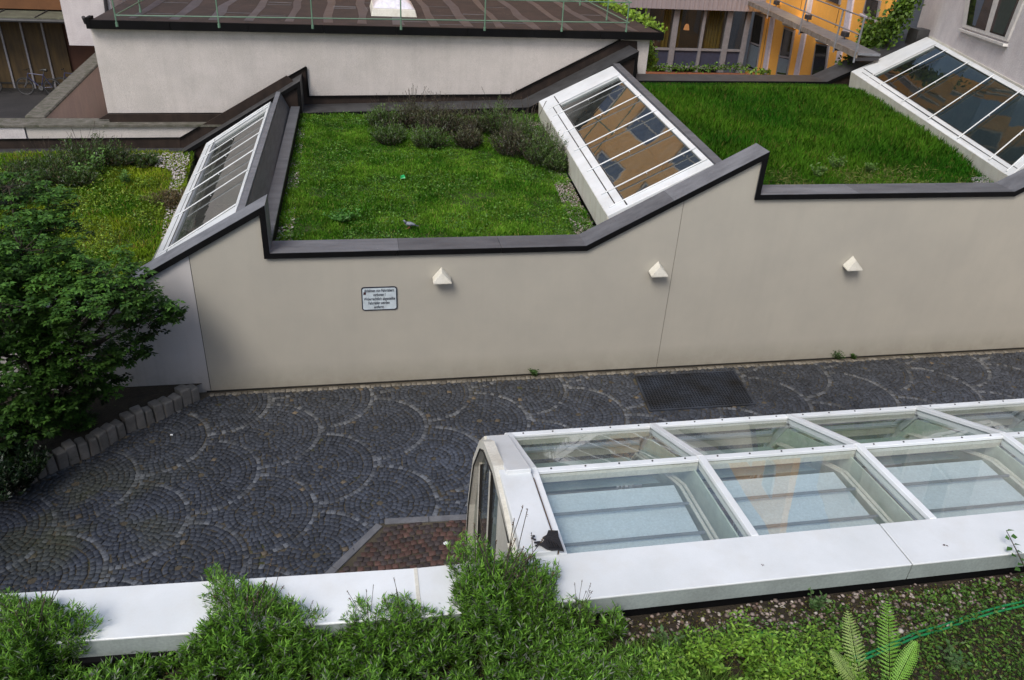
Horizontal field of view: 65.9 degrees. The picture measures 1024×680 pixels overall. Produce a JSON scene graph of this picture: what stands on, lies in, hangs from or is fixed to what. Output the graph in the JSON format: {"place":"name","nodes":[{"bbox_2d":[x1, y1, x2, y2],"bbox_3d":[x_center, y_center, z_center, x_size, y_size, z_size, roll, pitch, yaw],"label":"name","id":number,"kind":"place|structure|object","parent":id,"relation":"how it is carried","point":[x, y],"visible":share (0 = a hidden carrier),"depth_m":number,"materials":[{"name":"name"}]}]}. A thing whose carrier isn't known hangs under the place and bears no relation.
{"place":"outdoors","nodes":[
{"label":"outdoors","id":0,"kind":"place"},
{"bbox_2d":[25,52,107,117],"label":"ramp wall","id":1,"kind":"structure","parent":0,"point":[78,92],"depth_m":26.20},
{"bbox_2d":[0,149,195,292],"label":"grass","id":2,"kind":"structure","parent":0,"point":[154,231],"depth_m":18.20,"materials":[{"name":"green plant"}]},
{"bbox_2d":[3,383,201,453],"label":"bed soil","id":3,"kind":"structure","parent":0,"point":[113,408],"depth_m":13.79,"materials":[{"name":"brown soil"}]},
{"bbox_2d":[0,433,52,501],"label":"corner shrub","id":4,"kind":"object","parent":3,"relation":"on","point":[17,472],"visible":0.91,"depth_m":11.75,"materials":[{"name":"green plant"}]},
{"bbox_2d":[0,170,188,499],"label":"leafy tree","id":5,"kind":"object","parent":3,"relation":"on","point":[29,337],"visible":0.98,"depth_m":12.04,"materials":[{"name":"green plant"}]},
{"bbox_2d":[85,0,663,112],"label":"flat roofed building","id":6,"kind":"structure","parent":0,"point":[147,64],"depth_m":22.88,"materials":[{"name":"paint"}]},
{"bbox_2d":[112,0,631,31],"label":"roof railing","id":7,"kind":"object","parent":6,"relation":"on","point":[400,19],"visible":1,"depth_m":22.15,"materials":[{"name":"metal"}]},
{"bbox_2d":[370,0,416,17],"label":"roof dome","id":8,"kind":"structure","parent":6,"relation":"on","point":[384,8],"depth_m":24.05,"materials":[{"name":"white plastic"}]},
{"bbox_2d":[589,0,667,72],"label":"climbing vine","id":9,"kind":"object","parent":6,"relation":"attached to","point":[652,59],"visible":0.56,"depth_m":26.15,"materials":[{"name":"green plant"}]},
{"bbox_2d":[275,111,594,240],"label":"grass","id":10,"kind":"structure","parent":0,"point":[297,198],"depth_m":17.36,"materials":[{"name":"green plant"}]},
{"bbox_2d":[0,0,923,117],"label":"ground","id":11,"kind":"structure","parent":0,"point":[16,105],"depth_m":32.16,"materials":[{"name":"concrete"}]},
{"bbox_2d":[16,68,59,94],"bbox_3d":[-19.517,-10.593,32.445,1.707,1.081,0.563,6,30,5],"label":"bicycle","id":12,"kind":"object","parent":11,"relation":"on","point":[41,87],"visible":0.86,"depth_m":32.49,"materials":[{"name":"metal"}]},
{"bbox_2d":[0,0,94,91],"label":"garage row","id":13,"kind":"object","parent":11,"relation":"on","point":[33,37],"visible":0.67,"depth_m":32.43,"materials":[{"name":"metal"}]},
{"bbox_2d":[0,36,13,87],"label":"door panel","id":14,"kind":"structure","parent":13,"relation":"in","point":[5,76],"depth_m":32.66,"materials":[{"name":"brown wood"}]},
{"bbox_2d":[0,22,32,87],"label":"door panel","id":15,"kind":"structure","parent":13,"relation":"in","point":[11,32],"depth_m":32.39,"materials":[{"name":"brown wood"}]},
{"bbox_2d":[21,22,54,87],"bbox_3d":[-19.576,-11.735,32.657,0.710,2.700,0.080,-3,30,-10],"label":"door panel","id":16,"kind":"structure","parent":13,"relation":"in","point":[32,32],"depth_m":32.52,"materials":[{"name":"brown wood"}]},
{"bbox_2d":[42,23,72,85],"bbox_3d":[-18.800,-11.770,32.798,0.710,2.700,0.080,-3,30,-10],"label":"door panel","id":17,"kind":"structure","parent":13,"relation":"in","point":[54,33],"depth_m":32.63,"materials":[{"name":"brown wood"}]},
{"bbox_2d":[60,0,125,45],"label":"white annex","id":18,"kind":"object","parent":13,"relation":"attached to","point":[75,13],"visible":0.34,"depth_m":29.57,"materials":[{"name":"white paint"}]},
{"bbox_2d":[0,27,1023,392],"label":"sawtooth building","id":19,"kind":"structure","parent":11,"relation":"on","point":[746,257],"depth_m":15.32,"materials":[{"name":"grey paint"}]},
{"bbox_2d":[0,165,51,207],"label":"roof bush","id":20,"kind":"object","parent":19,"relation":"on","point":[23,186],"visible":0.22,"depth_m":18.10,"materials":[{"name":"green plant"}]},
{"bbox_2d":[0,152,68,184],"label":"roof bush","id":21,"kind":"object","parent":19,"relation":"on","point":[18,167],"visible":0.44,"depth_m":19.14,"materials":[{"name":"green plant"}]},
{"bbox_2d":[1,136,87,181],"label":"roof bush","id":22,"kind":"object","parent":19,"relation":"on","point":[49,160],"visible":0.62,"depth_m":19.56,"materials":[{"name":"green plant"}]},
{"bbox_2d":[36,158,100,187],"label":"roof bush","id":23,"kind":"object","parent":19,"relation":"on","point":[66,178],"visible":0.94,"depth_m":19.17,"materials":[{"name":"green plant"}]},
{"bbox_2d":[45,121,115,169],"bbox_3d":[-11.176,-5.002,20.375,1.638,1.216,2.119,-3,30,-10],"label":"roof bush","id":24,"kind":"object","parent":19,"relation":"on","point":[74,150],"visible":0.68,"depth_m":20.37,"materials":[{"name":"green plant"}]},
{"bbox_2d":[77,134,140,167],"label":"roof bush","id":25,"kind":"object","parent":19,"relation":"on","point":[116,155],"visible":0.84,"depth_m":20.61,"materials":[{"name":"green plant"}]},
{"bbox_2d":[121,147,159,168],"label":"roof bush","id":26,"kind":"object","parent":19,"relation":"on","point":[142,160],"visible":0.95,"depth_m":20.82,"materials":[{"name":"green plant"}]},
{"bbox_2d":[131,152,189,238],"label":"gravel","id":27,"kind":"structure","parent":19,"relation":"on","point":[173,171],"depth_m":20.86,"materials":[{"name":"grey gravel"}]},
{"bbox_2d":[140,181,187,209],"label":"dry bush","id":28,"kind":"object","parent":19,"relation":"on","point":[169,198],"visible":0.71,"depth_m":18.45,"materials":[{"name":"brown plant"}]},
{"bbox_2d":[154,102,271,258],"bbox_3d":[-6.579,-3.567,17.902,1.887,1.982,9.146,-3,30,-12],"label":"skylight","id":29,"kind":"object","parent":19,"relation":"attached to","point":[213,192],"visible":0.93,"depth_m":17.00,"materials":[{"name":"white metal"}]},
{"bbox_2d":[361,286,396,310],"bbox_3d":[-2.407,-0.753,14.338,0.640,0.470,0.022,-3,30,-10],"label":"notice sign","id":30,"kind":"object","parent":19,"relation":"attached to","point":[380,298],"visible":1,"depth_m":14.32,"materials":[{"name":"white metal"}]},
{"bbox_2d":[362,93,408,129],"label":"roof bush","id":31,"kind":"object","parent":19,"relation":"on","point":[374,114],"visible":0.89,"depth_m":21.26,"materials":[{"name":"green plant"}]},
{"bbox_2d":[367,113,407,145],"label":"roof bush","id":32,"kind":"object","parent":19,"relation":"on","point":[396,137],"visible":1,"depth_m":20.04,"materials":[{"name":"green plant"}]},
{"bbox_2d":[384,85,441,129],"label":"roof bush","id":33,"kind":"object","parent":19,"relation":"on","point":[406,121],"visible":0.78,"depth_m":21.44,"materials":[{"name":"green plant"}]},
{"bbox_2d":[406,116,454,148],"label":"roof bush","id":34,"kind":"object","parent":19,"relation":"on","point":[418,138],"visible":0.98,"depth_m":19.88,"materials":[{"name":"green plant"}]},
{"bbox_2d":[413,91,462,135],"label":"roof bush","id":35,"kind":"object","parent":19,"relation":"on","point":[444,125],"visible":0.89,"depth_m":20.98,"materials":[{"name":"green plant"}]},
{"bbox_2d":[448,117,484,149],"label":"roof bush","id":36,"kind":"object","parent":19,"relation":"on","point":[470,140],"visible":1,"depth_m":20.10,"materials":[{"name":"green plant"}]},
{"bbox_2d":[448,96,492,134],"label":"roof bush","id":37,"kind":"object","parent":19,"relation":"on","point":[480,128],"visible":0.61,"depth_m":21.08,"materials":[{"name":"green plant"}]},
{"bbox_2d":[471,86,521,136],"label":"roof bush","id":38,"kind":"object","parent":19,"relation":"on","point":[494,124],"visible":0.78,"depth_m":21.18,"materials":[{"name":"green plant"}]},
{"bbox_2d":[485,111,533,157],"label":"roof bush","id":39,"kind":"object","parent":19,"relation":"on","point":[508,146],"visible":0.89,"depth_m":19.52,"materials":[{"name":"green plant"}]},
{"bbox_2d":[502,96,559,150],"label":"roof bush","id":40,"kind":"object","parent":19,"relation":"on","point":[527,130],"visible":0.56,"depth_m":20.06,"materials":[{"name":"green plant"}]},
{"bbox_2d":[516,119,568,166],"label":"roof bush","id":41,"kind":"object","parent":19,"relation":"on","point":[537,151],"visible":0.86,"depth_m":19.00,"materials":[{"name":"green plant"}]},
{"bbox_2d":[540,141,568,173],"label":"roof bush","id":42,"kind":"object","parent":19,"relation":"on","point":[555,164],"visible":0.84,"depth_m":18.74,"materials":[{"name":"green plant"}]},
{"bbox_2d":[527,117,591,233],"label":"gravel","id":43,"kind":"structure","parent":19,"relation":"on","point":[565,198],"depth_m":17.47,"materials":[{"name":"grey gravel"}]},
{"bbox_2d":[538,66,713,224],"bbox_3d":[2.382,-4.960,19.159,2.197,1.589,9.616,-1,30,-7],"label":"skylight","id":44,"kind":"object","parent":19,"relation":"on","point":[629,145],"visible":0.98,"depth_m":17.77,"materials":[{"name":"white metal"}]},
{"bbox_2d":[768,163,992,184],"bbox_3d":[7.560,-3.384,16.308,5.058,0.302,1.597,-3,30,-10],"label":"ground cover","id":45,"kind":"object","parent":19,"relation":"on","point":[866,176],"visible":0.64,"depth_m":16.31,"materials":[{"name":"green plant"}]},
{"bbox_2d":[849,37,1023,181],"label":"skylight","id":46,"kind":"object","parent":19,"relation":"on","point":[973,111],"visible":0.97,"depth_m":19.75,"materials":[{"name":"white metal"}]},
{"bbox_2d":[0,510,1023,679],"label":"terrace building","id":47,"kind":"structure","parent":11,"relation":"on","point":[640,584],"depth_m":4.61,"materials":[{"name":"concrete"}]},
{"bbox_2d":[2,648,87,679],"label":"lavender bush","id":48,"kind":"object","parent":47,"relation":"on","point":[73,673],"visible":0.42,"depth_m":3.97,"materials":[{"name":"green plant"}]},
{"bbox_2d":[0,582,111,679],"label":"lavender bush","id":49,"kind":"object","parent":47,"relation":"on","point":[38,616],"visible":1,"depth_m":3.95,"materials":[{"name":"green plant"}]},
{"bbox_2d":[82,652,148,679],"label":"lavender bush","id":50,"kind":"object","parent":47,"relation":"on","point":[109,673],"visible":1,"depth_m":3.96,"materials":[{"name":"green plant"}]},
{"bbox_2d":[112,650,183,679],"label":"lavender bush","id":51,"kind":"object","parent":47,"relation":"on","point":[157,664],"visible":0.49,"depth_m":4.07,"materials":[{"name":"green plant"}]},
{"bbox_2d":[163,639,217,679],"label":"lavender bush","id":52,"kind":"object","parent":47,"relation":"on","point":[183,673],"visible":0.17,"depth_m":4.04,"materials":[{"name":"green plant"}]},
{"bbox_2d":[174,652,280,679],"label":"lavender bush","id":53,"kind":"object","parent":47,"relation":"on","point":[196,677],"visible":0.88,"depth_m":3.92,"materials":[{"name":"green plant"}]},
{"bbox_2d":[175,558,329,679],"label":"lavender bush","id":54,"kind":"object","parent":47,"relation":"on","point":[224,644],"visible":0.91,"depth_m":4.06,"materials":[{"name":"green plant"}]},
{"bbox_2d":[226,642,318,679],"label":"lavender bush","id":55,"kind":"object","parent":47,"relation":"on","point":[269,669],"visible":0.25,"depth_m":4.03,"materials":[{"name":"green plant"}]},
{"bbox_2d":[259,602,332,679],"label":"lavender bush","id":56,"kind":"object","parent":47,"relation":"on","point":[283,651],"visible":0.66,"depth_m":4.07,"materials":[{"name":"green plant"}]},
{"bbox_2d":[278,626,368,679],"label":"lavender bush","id":57,"kind":"object","parent":47,"relation":"on","point":[331,650],"visible":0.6,"depth_m":4.09,"materials":[{"name":"green plant"}]},
{"bbox_2d":[309,653,396,679],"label":"lavender bush","id":58,"kind":"object","parent":47,"relation":"on","point":[373,672],"visible":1,"depth_m":3.98,"materials":[{"name":"green plant"}]},
{"bbox_2d":[335,584,403,668],"bbox_3d":[-0.775,1.513,4.176,0.384,0.449,0.488,15,32,19],"label":"lavender bush","id":59,"kind":"object","parent":47,"relation":"on","point":[361,632],"visible":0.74,"depth_m":4.16,"materials":[{"name":"green plant"}]},
{"bbox_2d":[335,630,436,679],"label":"lavender bush","id":60,"kind":"object","parent":47,"relation":"on","point":[403,663],"visible":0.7,"depth_m":4.10,"materials":[{"name":"green plant"}]},
{"bbox_2d":[369,580,447,654],"bbox_3d":[-0.565,1.470,4.239,0.452,0.483,0.379,-3,30,-10],"label":"lavender bush","id":61,"kind":"object","parent":47,"relation":"on","point":[402,629],"visible":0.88,"depth_m":4.19,"materials":[{"name":"green plant"}]},
{"bbox_2d":[405,606,494,677],"bbox_3d":[-0.361,1.602,4.191,0.449,0.321,0.489,18,33,24],"label":"lavender bush","id":62,"kind":"object","parent":47,"relation":"on","point":[449,644],"visible":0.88,"depth_m":4.16,"materials":[{"name":"green plant"}]},
{"bbox_2d":[447,633,537,679],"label":"lavender bush","id":63,"kind":"object","parent":47,"relation":"on","point":[467,671],"visible":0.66,"depth_m":4.12,"materials":[{"name":"green plant"}]},
{"bbox_2d":[444,505,556,649],"bbox_3d":[-0.055,1.304,4.294,0.618,0.772,0.797,-3,30,-10],"label":"lavender bush","id":64,"kind":"object","parent":47,"relation":"on","point":[482,588],"visible":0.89,"depth_m":4.27,"materials":[{"name":"green plant"}]},
{"bbox_2d":[475,610,558,679],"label":"lavender bush","id":65,"kind":"object","parent":47,"relation":"on","point":[518,641],"visible":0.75,"depth_m":4.18,"materials":[{"name":"green plant"}]},
{"bbox_2d":[494,532,569,639],"bbox_3d":[0.111,1.405,4.343,0.445,0.562,0.438,-3,30,-10],"label":"lavender bush","id":66,"kind":"object","parent":47,"relation":"on","point":[554,619],"visible":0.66,"depth_m":4.29,"materials":[{"name":"green plant"}]},
{"bbox_2d":[100,574,1023,679],"bbox_3d":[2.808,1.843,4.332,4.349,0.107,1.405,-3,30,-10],"label":"ground cover","id":67,"kind":"object","parent":47,"relation":"on","point":[945,637],"visible":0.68,"depth_m":4.56,"materials":[{"name":"green plant"}]},
{"bbox_2d":[609,637,686,679],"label":"lavender bush","id":68,"kind":"object","parent":67,"relation":"on","point":[652,676],"visible":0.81,"depth_m":4.21,"materials":[{"name":"green plant"}]},
{"bbox_2d":[637,621,868,679],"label":"ground cover","id":69,"kind":"object","parent":67,"relation":"on","point":[758,667],"visible":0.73,"depth_m":4.28,"materials":[{"name":"green plant"}]},
{"bbox_2d":[528,622,609,678],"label":"lavender bush","id":70,"kind":"object","parent":47,"relation":"on","point":[575,643],"visible":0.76,"depth_m":4.24,"materials":[{"name":"green plant"}]},
{"bbox_2d":[525,640,621,679],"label":"lavender bush","id":71,"kind":"object","parent":47,"relation":"on","point":[592,671],"visible":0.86,"depth_m":4.16,"materials":[{"name":"green plant"}]},
{"bbox_2d":[560,582,600,631],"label":"lavender bush","id":72,"kind":"object","parent":47,"relation":"on","point":[577,618],"visible":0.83,"depth_m":4.33,"materials":[{"name":"green plant"}]},
{"bbox_2d":[598,600,629,642],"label":"lavender bush","id":73,"kind":"object","parent":47,"relation":"on","point":[614,627],"visible":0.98,"depth_m":4.37,"materials":[{"name":"green plant"}]},
{"bbox_2d":[596,621,745,679],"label":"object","id":74,"kind":"structure","parent":47,"relation":"on","point":[707,674],"depth_m":4.26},
{"bbox_2d":[681,623,744,674],"bbox_3d":[1.092,1.678,4.291,0.312,0.239,0.303,27,37,35],"label":"leafy plant","id":75,"kind":"object","parent":47,"relation":"on","point":[717,667],"visible":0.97,"depth_m":4.27,"materials":[{"name":"green plant"}]},
{"bbox_2d":[717,607,777,658],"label":"leafy plant","id":76,"kind":"object","parent":47,"relation":"on","point":[750,641],"visible":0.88,"depth_m":4.31,"materials":[{"name":"green plant"}]},
{"bbox_2d":[757,631,816,679],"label":"leafy plant","id":77,"kind":"object","parent":47,"relation":"on","point":[783,666],"visible":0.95,"depth_m":4.19,"materials":[{"name":"green plant"}]},
{"bbox_2d":[623,572,1023,661],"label":"gravel","id":78,"kind":"structure","parent":47,"relation":"on","point":[675,613],"depth_m":4.68,"materials":[{"name":"brown gravel"}]},
{"bbox_2d":[830,611,867,679],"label":"fern","id":79,"kind":"object","parent":47,"relation":"on","point":[842,661],"visible":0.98,"depth_m":4.28,"materials":[{"name":"green plant"}]},
{"bbox_2d":[736,600,1023,664],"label":"garden hose","id":80,"kind":"object","parent":47,"relation":"on","point":[941,625],"visible":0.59,"depth_m":4.60,"materials":[{"name":"rubber"}]},
{"bbox_2d":[877,601,918,679],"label":"fern","id":81,"kind":"object","parent":47,"relation":"on","point":[901,660],"visible":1,"depth_m":4.28,"materials":[{"name":"green plant"}]},
{"bbox_2d":[938,639,972,671],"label":"weed","id":82,"kind":"object","parent":47,"relation":"on","point":[955,662],"visible":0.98,"depth_m":4.36,"materials":[{"name":"green plant"}]},
{"bbox_2d":[741,0,896,74],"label":"yellow building","id":83,"kind":"structure","parent":11,"relation":"on","point":[777,47],"depth_m":31.64,"materials":[{"name":"yellow paint"}]},
{"bbox_2d":[609,0,765,74],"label":"glazed annex","id":84,"kind":"object","parent":83,"relation":"attached to","point":[703,32],"visible":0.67,"depth_m":35.95,"materials":[{"name":"glass"}]},
{"bbox_2d":[649,61,754,72],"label":"planter creeper","id":85,"kind":"object","parent":84,"relation":"in","point":[694,68],"visible":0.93,"depth_m":36.03,"materials":[{"name":"green plant"}]},
{"bbox_2d":[748,0,880,62],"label":"catwalk","id":86,"kind":"object","parent":84,"relation":"attached to","point":[836,42],"visible":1,"depth_m":27.25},
{"bbox_2d":[745,12,765,71],"bbox_3d":[11.264,-13.751,36.534,0.071,2.532,1.591,1,30,-4],"label":"window","id":87,"kind":"structure","parent":83,"relation":"in","point":[755,41],"depth_m":36.42,"materials":[{"name":"grey glass"}]},
{"bbox_2d":[775,27,795,74],"bbox_3d":[11.487,-12.052,33.210,0.071,1.987,1.363,1,30,-4],"label":"window","id":88,"kind":"structure","parent":83,"relation":"in","point":[788,36],"depth_m":33.08,"materials":[{"name":"grey glass"}]},
{"bbox_2d":[810,43,829,74],"bbox_3d":[11.711,-10.542,30.019,0.056,1.399,1.475,1,30,-4],"label":"window","id":89,"kind":"structure","parent":83,"relation":"in","point":[821,52],"depth_m":29.93,"materials":[{"name":"black glass"}]},
{"bbox_2d":[855,0,924,50],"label":"ivy","id":90,"kind":"object","parent":83,"relation":"attached to","point":[886,30],"visible":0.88,"depth_m":24.95,"materials":[{"name":"green plant"}]},
{"bbox_2d":[917,0,1023,89],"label":"white building","id":91,"kind":"structure","parent":11,"relation":"on","point":[988,35],"depth_m":20.72,"materials":[{"name":"beige paint"}]},
{"bbox_2d":[962,0,1023,41],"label":"window","id":92,"kind":"structure","parent":91,"relation":"in","point":[998,19],"depth_m":20.23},
{"bbox_2d":[0,349,1023,593],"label":"paving","id":93,"kind":"structure","parent":0,"point":[799,393],"depth_m":13.10,"materials":[{"name":"stone"}]},
{"bbox_2d":[52,447,68,469],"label":"granite block","id":94,"kind":"structure","parent":93,"relation":"on","point":[59,454],"depth_m":12.53,"materials":[{"name":"grey stone"}]},
{"bbox_2d":[61,439,79,464],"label":"granite block","id":95,"kind":"structure","parent":93,"relation":"on","point":[69,446],"depth_m":12.65,"materials":[{"name":"grey stone"}]},
{"bbox_2d":[74,437,89,459],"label":"granite block","id":96,"kind":"structure","parent":93,"relation":"on","point":[82,448],"depth_m":12.79,"materials":[{"name":"grey stone"}]},
{"bbox_2d":[89,427,109,451],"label":"granite block","id":97,"kind":"structure","parent":93,"relation":"on","point":[99,434],"depth_m":12.98,"materials":[{"name":"grey stone"}]},
{"bbox_2d":[119,411,136,432],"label":"granite block","id":98,"kind":"structure","parent":93,"relation":"on","point":[127,418],"depth_m":13.43,"materials":[{"name":"grey stone"}]},
{"bbox_2d":[129,405,146,428],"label":"granite block","id":99,"kind":"structure","parent":93,"relation":"on","point":[137,412],"depth_m":13.54,"materials":[{"name":"grey stone"}]},
{"bbox_2d":[174,384,191,406],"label":"granite block","id":100,"kind":"structure","parent":93,"relation":"on","point":[183,391],"depth_m":14.16,"materials":[{"name":"grey stone"}]},
{"bbox_2d":[324,481,881,573],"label":"kerb","id":101,"kind":"structure","parent":93,"relation":"on","point":[357,546],"depth_m":11.91,"materials":[{"name":"stone"}]},
{"bbox_2d":[635,370,755,411],"bbox_3d":[3.589,0.989,15.561,2.262,0.035,1.222,-3,30,-10],"label":"drain grating","id":102,"kind":"object","parent":93,"relation":"on","point":[688,391],"visible":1,"depth_m":15.52,"materials":[{"name":"metal"}]},
{"bbox_2d":[339,499,733,572],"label":"entrance paving","id":103,"kind":"structure","parent":0,"point":[420,546],"depth_m":11.51,"materials":[{"name":"stone"}]},
{"bbox_2d":[464,398,1023,561],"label":"glazed canopy","id":104,"kind":"object","parent":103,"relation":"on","point":[783,479],"visible":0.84,"depth_m":5.74,"materials":[{"name":"white metal"}]},
{"bbox_2d":[209,350,1023,396],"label":"wall foot paving","id":105,"kind":"structure","parent":0,"point":[583,374],"depth_m":15.90,"materials":[{"name":"stone"}]},
{"bbox_2d":[641,81,993,184],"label":"grass","id":106,"kind":"structure","parent":0,"point":[800,129],"depth_m":18.91,"materials":[{"name":"green plant"}]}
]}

